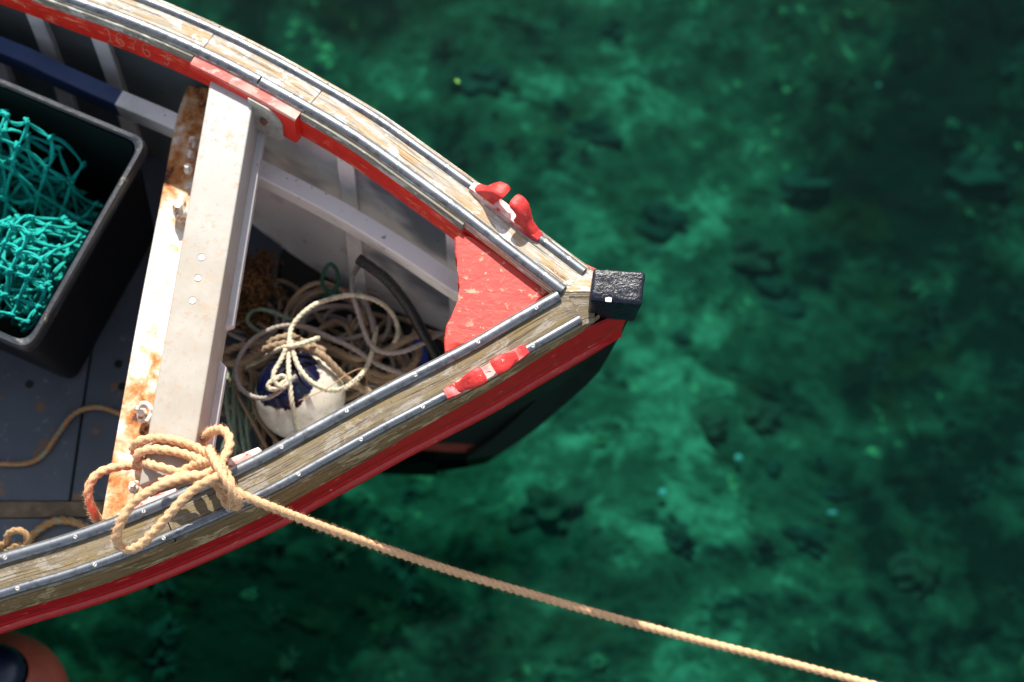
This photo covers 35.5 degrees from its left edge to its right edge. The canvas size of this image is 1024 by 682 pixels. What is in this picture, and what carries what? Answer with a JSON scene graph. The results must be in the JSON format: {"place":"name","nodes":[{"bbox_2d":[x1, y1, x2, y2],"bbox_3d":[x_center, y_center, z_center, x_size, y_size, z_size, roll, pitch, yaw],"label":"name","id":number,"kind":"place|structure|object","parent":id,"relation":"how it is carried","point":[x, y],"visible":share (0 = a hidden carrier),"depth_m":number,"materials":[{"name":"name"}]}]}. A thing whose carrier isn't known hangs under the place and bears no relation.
{"place":"outdoors","nodes":[
{"label":"outdoors","id":0,"kind":"place"},
{"bbox_2d":[10,0,1023,681],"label":"water","id":1,"kind":"structure","parent":0,"point":[786,420],"depth_m":4.19,"materials":[{"name":"green liquid"}]},
{"bbox_2d":[0,631,68,681],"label":"fender","id":2,"kind":"object","parent":1,"relation":"on","point":[23,657],"visible":0.98,"depth_m":3.73,"materials":[{"name":"plastic"}]},
{"bbox_2d":[0,0,644,633],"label":"fishing boat","id":3,"kind":"object","parent":1,"relation":"on","point":[300,170],"visible":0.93,"depth_m":3.15,"materials":[{"name":"white wood"}]},
{"bbox_2d":[0,527,32,552],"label":"rope","id":4,"kind":"object","parent":3,"relation":"on","point":[6,541],"visible":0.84,"depth_m":3.19,"materials":[{"name":"beige fabric"}]},
{"bbox_2d":[23,516,89,542],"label":"rope","id":5,"kind":"object","parent":3,"relation":"on","point":[37,530],"visible":0.41,"depth_m":3.44,"materials":[{"name":"beige fabric"}]},
{"bbox_2d":[0,404,120,466],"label":"rope","id":6,"kind":"object","parent":3,"relation":"on","point":[51,443],"visible":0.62,"depth_m":3.51,"materials":[{"name":"beige fabric"}]},
{"bbox_2d":[0,78,154,377],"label":"fish crate","id":7,"kind":"object","parent":3,"relation":"on","point":[60,338],"visible":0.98,"depth_m":3.38,"materials":[{"name":"black plastic"}]},
{"bbox_2d":[0,109,102,333],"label":"fishing net","id":8,"kind":"object","parent":7,"relation":"in","point":[17,245],"visible":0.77,"depth_m":3.36,"materials":[{"name":"teal fabric"}]},
{"bbox_2d":[219,366,256,458],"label":"rope","id":9,"kind":"object","parent":3,"relation":"on","point":[231,397],"visible":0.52,"depth_m":3.39,"materials":[{"name":"green fabric"}]},
{"bbox_2d":[229,368,279,450],"bbox_3d":[-0.540,0.196,3.433,0.090,0.153,0.315,-16,72,-5],"label":"rope","id":10,"kind":"object","parent":3,"relation":"on","point":[260,437],"visible":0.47,"depth_m":3.38,"materials":[{"name":"fabric"}]},
{"bbox_2d":[227,248,288,349],"bbox_3d":[-0.572,-0.112,3.495,0.156,0.230,0.258,0,71,0],"label":"netting heap","id":11,"kind":"object","parent":3,"relation":"in","point":[255,292],"visible":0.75,"depth_m":3.47,"materials":[{"name":"brown fabric"}]},
{"bbox_2d":[220,278,414,418],"bbox_3d":[-0.427,0.024,3.505,0.491,0.125,0.355,0,71,0],"label":"rope heap","id":12,"kind":"object","parent":3,"relation":"in","point":[329,324],"visible":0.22,"depth_m":3.50,"materials":[{"name":"brown fabric"}]},
{"bbox_2d":[233,323,321,400],"bbox_3d":[-0.492,0.044,3.322,0.164,0.206,0.214,0,71,0],"label":"rope","id":13,"kind":"object","parent":12,"relation":"on","point":[248,343],"visible":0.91,"depth_m":3.29,"materials":[{"name":"beige fabric"}]},
{"bbox_2d":[255,350,345,437],"bbox_3d":[-0.440,0.110,3.316,0.188,0.210,0.188,0,71,0],"label":"mooring buoy","id":14,"kind":"object","parent":12,"relation":"on","point":[274,413],"visible":0.69,"depth_m":3.26,"materials":[{"name":"white plastic"}]},
{"bbox_2d":[244,336,319,391],"bbox_3d":[-0.482,0.066,3.291,0.184,0.194,0.131,0,71,0],"label":"rope","id":15,"kind":"object","parent":14,"relation":"on","point":[283,383],"visible":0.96,"depth_m":3.23,"materials":[{"name":"beige fabric"}]},
{"bbox_2d":[222,332,372,393],"bbox_3d":[-0.441,0.038,3.326,0.392,0.153,0.112,7,72,2],"label":"rope","id":16,"kind":"object","parent":14,"relation":"on","point":[262,348],"visible":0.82,"depth_m":3.31,"materials":[{"name":"beige fabric"}]},
{"bbox_2d":[298,368,366,400],"bbox_3d":[-0.359,0.105,3.269,0.152,0.124,0.031,-34,75,-11],"label":"twine","id":17,"kind":"object","parent":14,"relation":"on","point":[337,381],"visible":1,"depth_m":3.23,"materials":[{"name":"beige fabric"}]},
{"bbox_2d":[286,292,400,431],"bbox_3d":[-0.389,0.045,3.323,0.176,0.208,0.355,33,74,10],"label":"rope","id":18,"kind":"object","parent":14,"relation":"on","point":[298,366],"visible":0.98,"depth_m":3.27,"materials":[{"name":"beige fabric"}]},
{"bbox_2d":[309,329,444,384],"bbox_3d":[-0.285,0.038,3.418,0.310,0.082,0.116,0,71,0],"label":"rope","id":19,"kind":"object","parent":12,"relation":"on","point":[374,375],"visible":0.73,"depth_m":3.41,"materials":[{"name":"brown fabric"}]},
{"bbox_2d":[299,322,405,375],"bbox_3d":[-0.322,0.027,3.394,0.311,0.047,0.028,24,73,8],"label":"rope","id":20,"kind":"object","parent":19,"relation":"on","point":[358,351],"visible":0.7,"depth_m":3.38,"materials":[{"name":"brown fabric"}]},
{"bbox_2d":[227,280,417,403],"bbox_3d":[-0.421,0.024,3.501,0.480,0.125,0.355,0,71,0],"label":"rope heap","id":21,"kind":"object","parent":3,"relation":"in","point":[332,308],"visible":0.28,"depth_m":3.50,"materials":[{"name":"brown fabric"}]},
{"bbox_2d":[245,307,293,334],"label":"rope","id":22,"kind":"object","parent":21,"relation":"on","point":[264,309],"visible":0.91,"depth_m":3.42,"materials":[{"name":"grey fabric"}]},
{"bbox_2d":[280,280,369,325],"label":"rope","id":23,"kind":"object","parent":21,"relation":"on","point":[305,297],"visible":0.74,"depth_m":3.47,"materials":[{"name":"brown fabric"}]},
{"bbox_2d":[318,262,341,299],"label":"rope","id":24,"kind":"object","parent":23,"relation":"on","point":[329,292],"visible":0.94,"depth_m":3.41,"materials":[{"name":"green fabric"}]},
{"bbox_2d":[349,264,444,355],"bbox_3d":[-0.265,-0.045,3.378,0.252,0.104,0.147,32,74,10],"label":"rope","id":25,"kind":"object","parent":3,"relation":"on","point":[376,349],"visible":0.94,"depth_m":3.36,"materials":[{"name":"grey fabric"}]},
{"bbox_2d":[355,254,440,359],"bbox_3d":[-0.225,-0.054,3.383,0.040,0.218,0.264,-41,76,-12],"label":"hose","id":26,"kind":"object","parent":3,"relation":"attached to","point":[386,279],"visible":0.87,"depth_m":3.32,"materials":[{"name":"black rubber"}]},
{"bbox_2d":[412,339,428,367],"bbox_3d":[-0.204,0.034,3.559,0.035,0.012,0.128,-9,72,-3],"label":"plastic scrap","id":27,"kind":"object","parent":3,"relation":"on","point":[424,359],"visible":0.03,"depth_m":3.55,"materials":[{"name":"blue plastic"}]},
{"bbox_2d":[83,423,875,681],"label":"mooring rope","id":28,"kind":"object","parent":3,"relation":"attached to","point":[217,476],"visible":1,"depth_m":2.93,"materials":[{"name":"beige fabric"}]}
]}

